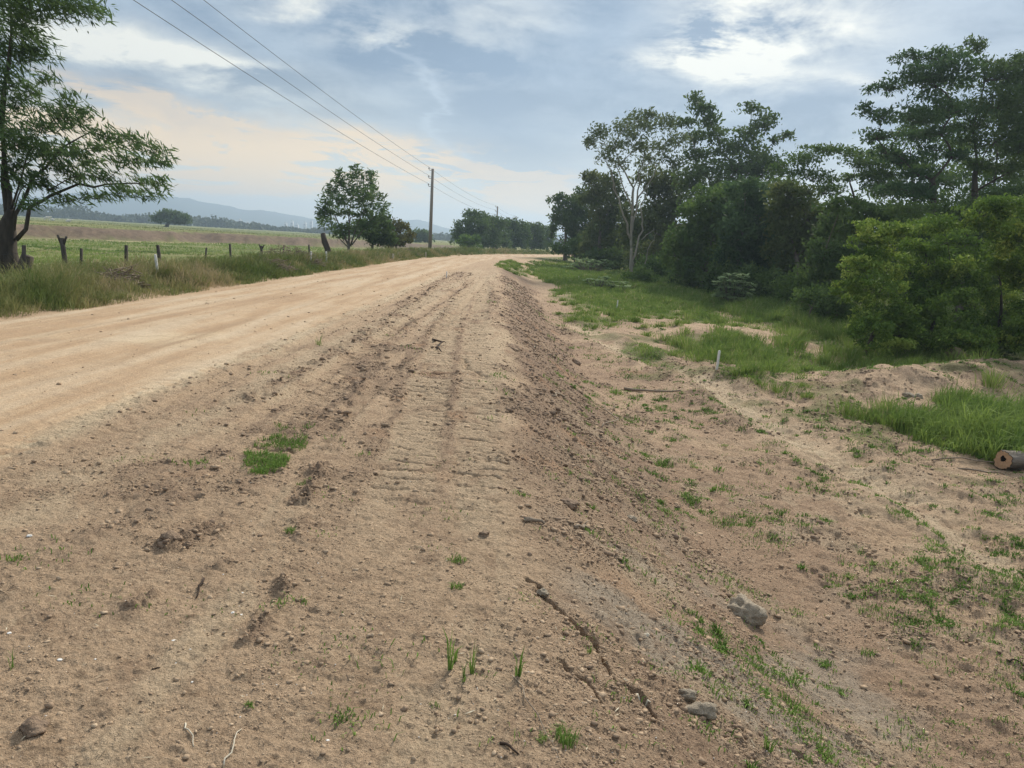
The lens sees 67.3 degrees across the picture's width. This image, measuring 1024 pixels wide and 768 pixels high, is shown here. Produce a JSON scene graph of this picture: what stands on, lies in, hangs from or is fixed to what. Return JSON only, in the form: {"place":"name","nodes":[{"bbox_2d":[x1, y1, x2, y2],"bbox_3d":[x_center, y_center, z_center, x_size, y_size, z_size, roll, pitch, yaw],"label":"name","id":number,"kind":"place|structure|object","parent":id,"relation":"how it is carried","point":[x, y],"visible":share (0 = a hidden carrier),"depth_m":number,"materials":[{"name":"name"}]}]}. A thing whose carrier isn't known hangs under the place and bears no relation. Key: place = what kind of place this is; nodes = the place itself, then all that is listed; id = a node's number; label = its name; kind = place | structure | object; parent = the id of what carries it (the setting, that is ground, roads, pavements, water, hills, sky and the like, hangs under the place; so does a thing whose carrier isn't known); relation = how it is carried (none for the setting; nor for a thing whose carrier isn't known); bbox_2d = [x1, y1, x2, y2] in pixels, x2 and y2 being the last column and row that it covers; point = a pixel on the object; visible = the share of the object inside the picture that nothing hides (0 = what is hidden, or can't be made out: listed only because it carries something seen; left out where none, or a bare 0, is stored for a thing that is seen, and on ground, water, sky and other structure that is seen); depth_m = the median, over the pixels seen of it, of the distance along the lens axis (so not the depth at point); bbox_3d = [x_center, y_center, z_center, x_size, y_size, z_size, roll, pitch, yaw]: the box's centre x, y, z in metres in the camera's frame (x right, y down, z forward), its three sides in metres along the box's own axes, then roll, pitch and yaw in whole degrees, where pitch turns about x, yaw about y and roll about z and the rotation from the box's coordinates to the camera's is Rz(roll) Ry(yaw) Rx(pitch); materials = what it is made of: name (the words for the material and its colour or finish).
{"place":"outdoors","nodes":[
{"label":"outdoors","id":0,"kind":"place"},
{"bbox_2d":[0,254,567,455],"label":"dirt road","id":1,"kind":"structure","parent":0,"point":[219,338],"depth_m":11.10,"materials":[{"name":"soil"}]},
{"bbox_2d":[0,191,567,239],"bbox_3d":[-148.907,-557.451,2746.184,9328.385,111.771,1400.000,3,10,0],"label":"hills","id":2,"kind":"structure","parent":0,"point":[192,207],"depth_m":2439.22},
{"bbox_2d":[0,215,1023,767],"bbox_3d":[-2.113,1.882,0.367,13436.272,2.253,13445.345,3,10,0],"label":"ground","id":3,"kind":"structure","parent":0,"point":[194,569],"depth_m":4.90,"materials":[{"name":"soil"}]},
{"bbox_2d":[15,254,33,272],"bbox_3d":[-14.838,-3.131,23.183,0.853,1.591,0.546,3,10,0],"label":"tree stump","id":4,"kind":"object","parent":3,"relation":"on","point":[29,259],"visible":0.22,"depth_m":22.96,"materials":[{"name":"grey wood"}]},
{"bbox_2d":[19,716,50,738],"bbox_3d":[-1.566,1.133,2.529,0.093,0.073,0.086,13,14,43],"label":"rock","id":5,"kind":"object","parent":3,"relation":"on","point":[31,726],"visible":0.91,"depth_m":2.51,"materials":[{"name":"beige stone"}]},
{"bbox_2d":[0,0,179,274],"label":"tree","id":6,"kind":"object","parent":3,"relation":"on","point":[9,236],"visible":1,"depth_m":22.79,"materials":[{"name":"green plant"}]},
{"bbox_2d":[94,263,151,289],"bbox_3d":[-8.919,-2.389,17.615,1.062,0.772,1.170,12,14,40],"label":"brush heap","id":7,"kind":"object","parent":3,"relation":"on","point":[113,273],"visible":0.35,"depth_m":17.57,"materials":[{"name":"brown wood"}]},
{"bbox_2d":[0,235,309,272],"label":"wire fence","id":8,"kind":"object","parent":3,"relation":"on","point":[62,241],"visible":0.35,"depth_m":22.85,"materials":[{"name":"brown wood"}]},
{"bbox_2d":[148,208,192,226],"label":"tree","id":9,"kind":"object","parent":3,"relation":"on","point":[169,216],"visible":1,"depth_m":263.25,"materials":[{"name":"green plant"}]},
{"bbox_2d":[160,530,182,540],"bbox_3d":[-1.788,0.812,4.039,0.104,0.081,0.104,10,12,32],"label":"rock","id":10,"kind":"object","parent":3,"relation":"on","point":[171,534],"visible":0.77,"depth_m":4.02,"materials":[{"name":"beige stone"}]},
{"bbox_2d":[17,238,361,267],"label":"meadow grass","id":11,"kind":"structure","parent":3,"relation":"on","point":[97,256],"depth_m":81.23,"materials":[{"name":"green plant"}]},
{"bbox_2d":[17,217,459,244],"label":"pasture grass","id":12,"kind":"structure","parent":3,"relation":"on","point":[222,231],"depth_m":180.75,"materials":[{"name":"green plant"}]},
{"bbox_2d":[229,448,291,474],"bbox_3d":[-1.809,0.571,5.483,0.500,0.145,0.622,3,10,0],"label":"weed patch","id":13,"kind":"object","parent":3,"relation":"on","point":[272,455],"visible":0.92,"depth_m":5.46,"materials":[{"name":"green plant"}]},
{"bbox_2d":[252,255,298,271],"bbox_3d":[-8.917,-4.343,28.082,2.318,0.816,1.690,3,10,0],"label":"brush heap","id":14,"kind":"object","parent":3,"relation":"on","point":[283,264],"visible":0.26,"depth_m":28.00,"materials":[{"name":"brown wood"}]},
{"bbox_2d":[254,432,308,455],"bbox_3d":[-1.800,0.498,5.977,0.457,0.153,0.628,3,10,0],"label":"weed patch","id":15,"kind":"object","parent":3,"relation":"on","point":[285,441],"visible":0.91,"depth_m":6.00,"materials":[{"name":"green plant"}]},
{"bbox_2d":[0,203,568,246],"bbox_3d":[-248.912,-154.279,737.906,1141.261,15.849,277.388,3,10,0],"label":"tree line","id":16,"kind":"object","parent":3,"relation":"on","point":[69,211],"visible":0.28,"depth_m":628.66,"materials":[{"name":"green plant"}]},
{"bbox_2d":[0,244,571,317],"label":"verge grass","id":17,"kind":"structure","parent":3,"relation":"on","point":[50,293],"depth_m":19.03,"materials":[{"name":"green plant"}]},
{"bbox_2d":[260,246,325,265],"bbox_3d":[-9.597,-5.459,32.870,3.474,1.040,2.466,3,10,0],"label":"brush heap","id":18,"kind":"object","parent":3,"relation":"on","point":[302,252],"visible":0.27,"depth_m":32.80,"materials":[{"name":"brown wood"}]},
{"bbox_2d":[321,233,330,252],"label":"dead stump","id":19,"kind":"object","parent":3,"relation":"on","point":[325,243],"visible":0.64,"depth_m":43.27,"materials":[{"name":"grey wood"}]},
{"bbox_2d":[314,162,392,249],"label":"tree","id":20,"kind":"object","parent":3,"relation":"on","point":[326,209],"visible":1,"depth_m":56.36,"materials":[{"name":"green plant"}]},
{"bbox_2d":[351,210,399,248],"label":"bush","id":21,"kind":"object","parent":3,"relation":"on","point":[375,236],"visible":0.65,"depth_m":62.39,"materials":[{"name":"green plant"}]},
{"bbox_2d":[378,216,416,248],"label":"bush","id":22,"kind":"object","parent":3,"relation":"on","point":[399,226],"visible":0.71,"depth_m":64.48,"materials":[{"name":"green plant"}]},
{"bbox_2d":[405,226,434,242],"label":"tree","id":23,"kind":"object","parent":3,"relation":"on","point":[422,235],"visible":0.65,"depth_m":234.10,"materials":[{"name":"green plant"}]},
{"bbox_2d":[428,167,433,247],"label":"utility pole","id":24,"kind":"object","parent":3,"relation":"on","point":[431,212],"visible":0.98,"depth_m":78.05,"materials":[{"name":"brown wood"}]},
{"bbox_2d":[134,0,428,183],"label":"power line","id":25,"kind":"object","parent":24,"relation":"attached to","point":[254,78],"visible":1,"depth_m":32.10,"materials":[{"name":"metal"}]},
{"bbox_2d":[172,0,425,173],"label":"power line","id":26,"kind":"object","parent":24,"relation":"attached to","point":[278,75],"visible":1,"depth_m":35.02,"materials":[{"name":"metal"}]},
{"bbox_2d":[204,0,426,165],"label":"power line","id":27,"kind":"object","parent":24,"relation":"attached to","point":[299,73],"visible":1,"depth_m":37.55,"materials":[{"name":"metal"}]},
{"bbox_2d":[442,626,458,670],"bbox_3d":[-0.236,1.036,3.004,0.053,0.228,0.080,8,11,25],"label":"grass tuft","id":28,"kind":"object","parent":3,"relation":"on","point":[450,662],"visible":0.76,"depth_m":3.02,"materials":[{"name":"green plant"}]},
{"bbox_2d":[447,553,466,563],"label":"weed","id":29,"kind":"object","parent":3,"relation":"on","point":[455,561],"visible":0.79,"depth_m":4.06,"materials":[{"name":"green plant"}]},
{"bbox_2d":[455,233,482,249],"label":"bush","id":30,"kind":"object","parent":3,"relation":"on","point":[472,241],"visible":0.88,"depth_m":122.67,"materials":[{"name":"green plant"}]},
{"bbox_2d":[448,208,496,246],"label":"tree","id":31,"kind":"object","parent":3,"relation":"on","point":[477,222],"visible":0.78,"depth_m":131.85,"materials":[{"name":"green plant"}]},
{"bbox_2d":[464,640,480,674],"bbox_3d":[-0.157,1.082,3.044,0.072,0.176,0.107,-4,13,-35],"label":"grass tuft","id":32,"kind":"object","parent":3,"relation":"on","point":[472,666],"visible":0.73,"depth_m":3.04,"materials":[{"name":"green plant"}]},
{"bbox_2d":[475,212,514,249],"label":"tree","id":33,"kind":"object","parent":3,"relation":"on","point":[498,236],"visible":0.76,"depth_m":137.74,"materials":[{"name":"green plant"}]},
{"bbox_2d":[0,267,1023,767],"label":"soil crumbs","id":34,"kind":"object","parent":3,"relation":"on","point":[726,733],"visible":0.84,"depth_m":4.96,"materials":[{"name":"brown soil"}]},
{"bbox_2d":[0,286,1023,767],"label":"weeds","id":35,"kind":"object","parent":3,"relation":"on","point":[914,622],"visible":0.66,"depth_m":5.24,"materials":[{"name":"green plant"}]},
{"bbox_2d":[500,217,532,249],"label":"tree","id":36,"kind":"object","parent":3,"relation":"on","point":[522,231],"visible":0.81,"depth_m":146.44,"materials":[{"name":"green plant"}]},
{"bbox_2d":[514,645,527,676],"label":"grass tuft","id":37,"kind":"object","parent":3,"relation":"on","point":[518,672],"visible":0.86,"depth_m":3.02,"materials":[{"name":"green plant"}]},
{"bbox_2d":[518,221,549,249],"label":"tree","id":38,"kind":"object","parent":3,"relation":"on","point":[537,232],"visible":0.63,"depth_m":154.17,"materials":[{"name":"green plant"}]},
{"bbox_2d":[524,516,544,523],"bbox_3d":[0.138,0.841,4.747,0.138,0.050,0.034,1,11,-10],"label":"stick","id":39,"kind":"object","parent":3,"relation":"on","point":[528,519],"visible":1,"depth_m":4.73,"materials":[{"name":"grey wood"}]},
{"bbox_2d":[512,674,560,762],"bbox_3d":[0.090,1.188,2.781,0.038,0.034,0.552,0,11,-18],"label":"stick","id":40,"kind":"object","parent":3,"relation":"on","point":[538,714],"visible":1,"depth_m":2.79,"materials":[{"name":"brown wood"}]},
{"bbox_2d":[536,588,548,597],"bbox_3d":[0.153,1.046,3.843,0.070,0.051,0.067,3,10,0],"label":"rock","id":41,"kind":"object","parent":3,"relation":"on","point":[542,592],"visible":0.99,"depth_m":3.83,"materials":[{"name":"stone"}]},
{"bbox_2d":[539,224,557,249],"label":"tree","id":42,"kind":"object","parent":3,"relation":"on","point":[547,239],"visible":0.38,"depth_m":160.75,"materials":[{"name":"green plant"}]},
{"bbox_2d":[544,719,586,748],"bbox_3d":[0.187,1.231,2.691,0.183,0.081,0.143,3,10,0],"label":"weed","id":43,"kind":"object","parent":3,"relation":"on","point":[565,733],"visible":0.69,"depth_m":2.68,"materials":[{"name":"green plant"}]},
{"bbox_2d":[546,237,586,261],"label":"undergrowth","id":44,"kind":"object","parent":3,"relation":"on","point":[565,249],"visible":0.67,"depth_m":91.21,"materials":[{"name":"green plant"}]},
{"bbox_2d":[555,720,583,749],"bbox_3d":[0.180,1.211,2.646,0.109,0.128,0.075,0,11,-19],"label":"grass tuft","id":45,"kind":"object","parent":3,"relation":"on","point":[566,740],"visible":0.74,"depth_m":2.63,"materials":[{"name":"green plant"}]},
{"bbox_2d":[560,498,579,509],"bbox_3d":[0.403,0.860,5.472,0.168,0.087,0.140,3,10,0],"label":"rock","id":46,"kind":"object","parent":3,"relation":"on","point":[571,504],"visible":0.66,"depth_m":5.44,"materials":[{"name":"beige stone"}]},
{"bbox_2d":[545,184,595,260],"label":"tree","id":47,"kind":"object","parent":3,"relation":"on","point":[570,220],"visible":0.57,"depth_m":94.72,"materials":[{"name":"green plant"}]},
{"bbox_2d":[561,257,611,271],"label":"broad leaved shrub","id":48,"kind":"object","parent":3,"relation":"on","point":[581,265],"visible":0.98,"depth_m":65.50,"materials":[{"name":"green plant"}]},
{"bbox_2d":[583,275,613,286],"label":"broad leaved shrub","id":49,"kind":"object","parent":3,"relation":"on","point":[601,281],"visible":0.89,"depth_m":45.43,"materials":[{"name":"green plant"}]},
{"bbox_2d":[574,168,630,266],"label":"tree","id":50,"kind":"object","parent":3,"relation":"on","point":[599,194],"visible":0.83,"depth_m":79.58,"materials":[{"name":"green plant"}]},
{"bbox_2d":[581,244,629,270],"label":"undergrowth","id":51,"kind":"object","parent":3,"relation":"on","point":[616,258],"visible":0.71,"depth_m":74.56,"materials":[{"name":"green plant"}]},
{"bbox_2d":[576,225,646,263],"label":"tree","id":52,"kind":"object","parent":3,"relation":"on","point":[578,235],"visible":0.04,"depth_m":87.85,"materials":[{"name":"green plant"}]},
{"bbox_2d":[581,106,693,273],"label":"tree","id":53,"kind":"object","parent":3,"relation":"on","point":[646,123],"visible":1,"depth_m":57.45,"materials":[{"name":"green plant"}]},
{"bbox_2d":[620,263,659,283],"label":"bush","id":54,"kind":"object","parent":3,"relation":"on","point":[645,275],"visible":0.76,"depth_m":51.29,"materials":[{"name":"green plant"}]},
{"bbox_2d":[624,250,676,277],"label":"undergrowth","id":55,"kind":"object","parent":3,"relation":"on","point":[654,265],"visible":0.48,"depth_m":60.18,"materials":[{"name":"green plant"}]},
{"bbox_2d":[624,387,680,391],"bbox_3d":[2.725,0.108,14.932,1.093,0.132,0.172,6,11,16],"label":"stick","id":56,"kind":"object","parent":3,"relation":"on","point":[634,389],"visible":1,"depth_m":14.92,"materials":[{"name":"brown wood"}]},
{"bbox_2d":[616,163,694,268],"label":"tree","id":57,"kind":"object","parent":3,"relation":"on","point":[658,216],"visible":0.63,"depth_m":69.57,"materials":[{"name":"green plant"}]},
{"bbox_2d":[654,457,673,467],"bbox_3d":[1.930,1.010,9.866,0.391,0.142,0.349,3,10,0],"label":"weed patch","id":58,"kind":"object","parent":3,"relation":"on","point":[660,463],"visible":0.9,"depth_m":9.86,"materials":[{"name":"green plant"}]},
{"bbox_2d":[662,264,712,287],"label":"undergrowth","id":59,"kind":"object","parent":3,"relation":"on","point":[685,282],"visible":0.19,"depth_m":51.34,"materials":[{"name":"green plant"}]},
{"bbox_2d":[678,688,697,702],"bbox_3d":[0.781,1.382,3.418,0.086,0.063,0.075,3,10,0],"label":"rock","id":60,"kind":"object","parent":3,"relation":"on","point":[688,694],"visible":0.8,"depth_m":3.39,"materials":[{"name":"stone"}]},
{"bbox_2d":[676,490,702,504],"bbox_3d":[1.980,1.268,8.500,0.298,0.138,0.357,-6,14,-43],"label":"weed patch","id":61,"kind":"object","parent":3,"relation":"on","point":[689,497],"visible":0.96,"depth_m":8.50,"materials":[{"name":"green plant"}]},
{"bbox_2d":[655,181,737,289],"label":"tree","id":62,"kind":"object","parent":3,"relation":"on","point":[688,251],"visible":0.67,"depth_m":48.28,"materials":[{"name":"green plant"}]},
{"bbox_2d":[685,701,717,721],"bbox_3d":[0.806,1.432,3.346,0.183,0.113,0.111,3,10,0],"label":"rock","id":63,"kind":"object","parent":3,"relation":"on","point":[708,710],"visible":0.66,"depth_m":3.31,"materials":[{"name":"stone"}]},
{"bbox_2d":[690,257,752,292],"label":"undergrowth","id":64,"kind":"object","parent":3,"relation":"on","point":[715,272],"visible":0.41,"depth_m":44.46,"materials":[{"name":"green plant"}]},
{"bbox_2d":[707,512,744,529],"bbox_3d":[2.184,1.421,7.931,0.381,0.103,0.418,3,10,0],"label":"weed patch","id":65,"kind":"object","parent":3,"relation":"on","point":[723,519],"visible":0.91,"depth_m":7.92,"materials":[{"name":"green plant"}]},
{"bbox_2d":[665,90,797,244],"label":"tree","id":66,"kind":"object","parent":3,"relation":"on","point":[755,163],"visible":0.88,"depth_m":64.64,"materials":[{"name":"green plant"}]},
{"bbox_2d":[711,273,756,301],"bbox_3d":[11.126,-4.706,38.675,2.287,1.861,2.413,10,12,32],"label":"broad leaved shrub","id":67,"kind":"object","parent":3,"relation":"on","point":[738,292],"visible":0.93,"depth_m":38.49,"materials":[{"name":"green plant"}]},
{"bbox_2d":[727,593,767,625],"bbox_3d":[1.664,1.661,5.536,0.333,0.277,0.268,3,10,0],"label":"rock","id":68,"kind":"object","parent":3,"relation":"on","point":[741,605],"visible":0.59,"depth_m":5.46,"materials":[{"name":"stone"}]},
{"bbox_2d":[707,173,789,291],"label":"tree","id":69,"kind":"object","parent":3,"relation":"on","point":[746,211],"visible":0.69,"depth_m":44.07,"materials":[{"name":"green plant"}]},
{"bbox_2d":[494,256,1023,434],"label":"grass","id":70,"kind":"structure","parent":3,"relation":"on","point":[641,348],"depth_m":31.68,"materials":[{"name":"green plant"}]},
{"bbox_2d":[728,260,793,298],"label":"undergrowth","id":71,"kind":"object","parent":3,"relation":"on","point":[763,281],"visible":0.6,"depth_m":40.66,"materials":[{"name":"green plant"}]},
{"bbox_2d":[763,732,787,753],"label":"grass tuft","id":72,"kind":"object","parent":3,"relation":"on","point":[768,744],"visible":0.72,"depth_m":3.37,"materials":[{"name":"green plant"}]},
{"bbox_2d":[548,309,1023,767],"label":"creeping weeds","id":73,"kind":"object","parent":3,"relation":"on","point":[700,669],"visible":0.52,"depth_m":7.50,"materials":[{"name":"green plant"}]},
{"bbox_2d":[779,744,804,757],"bbox_3d":[1.314,1.727,3.615,0.125,0.049,0.075,3,10,0],"label":"rock","id":74,"kind":"object","parent":3,"relation":"on","point":[793,748],"visible":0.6,"depth_m":3.60,"materials":[{"name":"beige stone"}]},
{"bbox_2d":[768,263,825,305],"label":"undergrowth","id":75,"kind":"object","parent":3,"relation":"on","point":[793,283],"visible":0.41,"depth_m":35.87,"materials":[{"name":"green plant"}]},
{"bbox_2d":[758,178,837,280],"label":"tree","id":76,"kind":"object","parent":3,"relation":"on","point":[791,208],"visible":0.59,"depth_m":40.82,"materials":[{"name":"green plant"}]},
{"bbox_2d":[787,279,841,316],"bbox_3d":[12.369,-3.344,31.659,2.282,1.984,3.332,3,10,0],"label":"bush","id":77,"kind":"object","parent":3,"relation":"on","point":[808,292],"visible":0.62,"depth_m":31.17,"materials":[{"name":"green plant"}]},
{"bbox_2d":[763,141,904,263],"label":"tree","id":78,"kind":"object","parent":3,"relation":"on","point":[859,160],"visible":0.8,"depth_m":47.28,"materials":[{"name":"green plant"}]},
{"bbox_2d":[809,275,865,323],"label":"undergrowth","id":79,"kind":"object","parent":3,"relation":"on","point":[842,310],"visible":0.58,"depth_m":29.51,"materials":[{"name":"green plant"}]},
{"bbox_2d":[800,193,908,303],"bbox_3d":[15.087,-5.601,34.182,4.359,5.378,5.462,9,12,27],"label":"tree","id":80,"kind":"object","parent":3,"relation":"on","point":[837,226],"visible":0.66,"depth_m":33.96,"materials":[{"name":"green plant"}]},
{"bbox_2d":[855,601,895,620],"bbox_3d":[2.838,1.800,6.048,0.287,0.093,0.294,-5,14,-39],"label":"weed patch","id":81,"kind":"object","parent":3,"relation":"on","point":[874,608],"visible":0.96,"depth_m":6.07,"materials":[{"name":"green plant"}]},
{"bbox_2d":[828,217,930,356],"bbox_3d":[10.891,-2.819,22.899,4.420,4.275,2.886,-6,14,-42],"label":"bush","id":82,"kind":"object","parent":3,"relation":"on","point":[890,318],"visible":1,"depth_m":22.60,"materials":[{"name":"green plant"}]},
{"bbox_2d":[852,320,938,351],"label":"undergrowth","id":83,"kind":"object","parent":3,"relation":"on","point":[868,334],"visible":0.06,"depth_m":23.39,"materials":[{"name":"green plant"}]},
{"bbox_2d":[883,505,919,519],"bbox_3d":[4.378,1.452,8.618,0.419,0.147,0.340,6,11,15],"label":"weed patch","id":84,"kind":"object","parent":3,"relation":"on","point":[908,514],"visible":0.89,"depth_m":8.58,"materials":[{"name":"green plant"}]},
{"bbox_2d":[852,111,981,295],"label":"tree","id":85,"kind":"object","parent":3,"relation":"on","point":[890,177],"visible":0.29,"depth_m":47.41,"materials":[{"name":"green plant"}]},
{"bbox_2d":[851,43,998,301],"bbox_3d":[19.775,-10.043,37.765,6.875,13.143,4.952,3,10,0],"label":"tree","id":86,"kind":"object","parent":3,"relation":"on","point":[935,72],"visible":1,"depth_m":37.04,"materials":[{"name":"green plant"}]},
{"bbox_2d":[910,554,940,568],"bbox_3d":[3.877,1.659,7.186,0.290,0.130,0.313,3,10,0],"label":"weed patch","id":87,"kind":"object","parent":3,"relation":"on","point":[927,558],"visible":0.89,"depth_m":7.19,"materials":[{"name":"green plant"}]},
{"bbox_2d":[886,212,985,355],"bbox_3d":[13.488,-3.220,24.590,3.166,4.562,6.327,9,12,30],"label":"bush","id":88,"kind":"object","parent":3,"relation":"on","point":[926,274],"visible":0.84,"depth_m":23.69,"materials":[{"name":"green plant"}]},
{"bbox_2d":[875,174,1023,321],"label":"tree","id":89,"kind":"object","parent":3,"relation":"on","point":[929,207],"visible":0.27,"depth_m":32.01,"materials":[{"name":"green plant"}]},
{"bbox_2d":[884,370,1023,466],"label":"tall grass","id":90,"kind":"structure","parent":3,"relation":"on","point":[986,429],"depth_m":12.82,"materials":[{"name":"green plant"}]},
{"bbox_2d":[932,457,1011,464],"bbox_3d":[6.986,1.170,11.616,1.225,0.094,0.271,3,10,0],"label":"stick","id":91,"kind":"object","parent":3,"relation":"on","point":[981,460],"visible":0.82,"depth_m":11.64,"materials":[{"name":"brown wood"}]},
{"bbox_2d":[933,191,1017,302],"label":"tree","id":92,"kind":"object","parent":3,"relation":"on","point":[995,280],"visible":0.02,"depth_m":44.71,"materials":[{"name":"green plant"}]},
{"bbox_2d":[939,33,1023,309],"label":"tree","id":93,"kind":"object","parent":3,"relation":"on","point":[1011,83],"visible":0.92,"depth_m":38.04,"materials":[{"name":"green plant"}]},
{"bbox_2d":[942,98,1023,202],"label":"tree","id":94,"kind":"object","parent":3,"relation":"on","point":[987,177],"visible":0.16,"depth_m":50.32,"materials":[{"name":"green plant"}]},
{"bbox_2d":[943,192,1023,356],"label":"bush","id":95,"kind":"object","parent":3,"relation":"on","point":[996,255],"visible":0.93,"depth_m":22.96,"materials":[{"name":"green plant"}]},
{"bbox_2d":[958,468,1021,477],"bbox_3d":[6.805,1.266,10.989,0.848,0.098,0.171,5,11,11],"label":"stick","id":96,"kind":"object","parent":3,"relation":"on","point":[983,471],"visible":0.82,"depth_m":10.96,"materials":[{"name":"brown wood"}]},
{"bbox_2d":[957,321,1023,355],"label":"undergrowth","id":97,"kind":"object","parent":3,"relation":"on","point":[1001,351],"visible":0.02,"depth_m":24.66,"materials":[{"name":"green plant"}]},
{"bbox_2d":[971,573,1023,608],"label":"weed patch","id":98,"kind":"object","parent":3,"relation":"on","point":[997,589],"visible":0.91,"depth_m":6.60,"materials":[{"name":"green plant"}]},
{"bbox_2d":[992,612,1023,629],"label":"weed patch","id":99,"kind":"object","parent":3,"relation":"on","point":[1014,623],"visible":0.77,"depth_m":6.10,"materials":[{"name":"green plant"}]},
{"bbox_2d":[993,450,1023,469],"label":"cut log","id":100,"kind":"object","parent":3,"relation":"on","point":[1002,459],"visible":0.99,"depth_m":11.32,"materials":[{"name":"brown wood"}]},
{"bbox_2d":[0,0,1023,232],"label":"sky","id":101,"kind":"structure","parent":0,"point":[499,98],"materials":[{"name":"blue"}]},
{"bbox_2d":[6,336,1023,767],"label":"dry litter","id":102,"kind":"object","parent":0,"point":[528,648],"visible":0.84,"depth_m":3.65,"materials":[{"name":"brown plant"}]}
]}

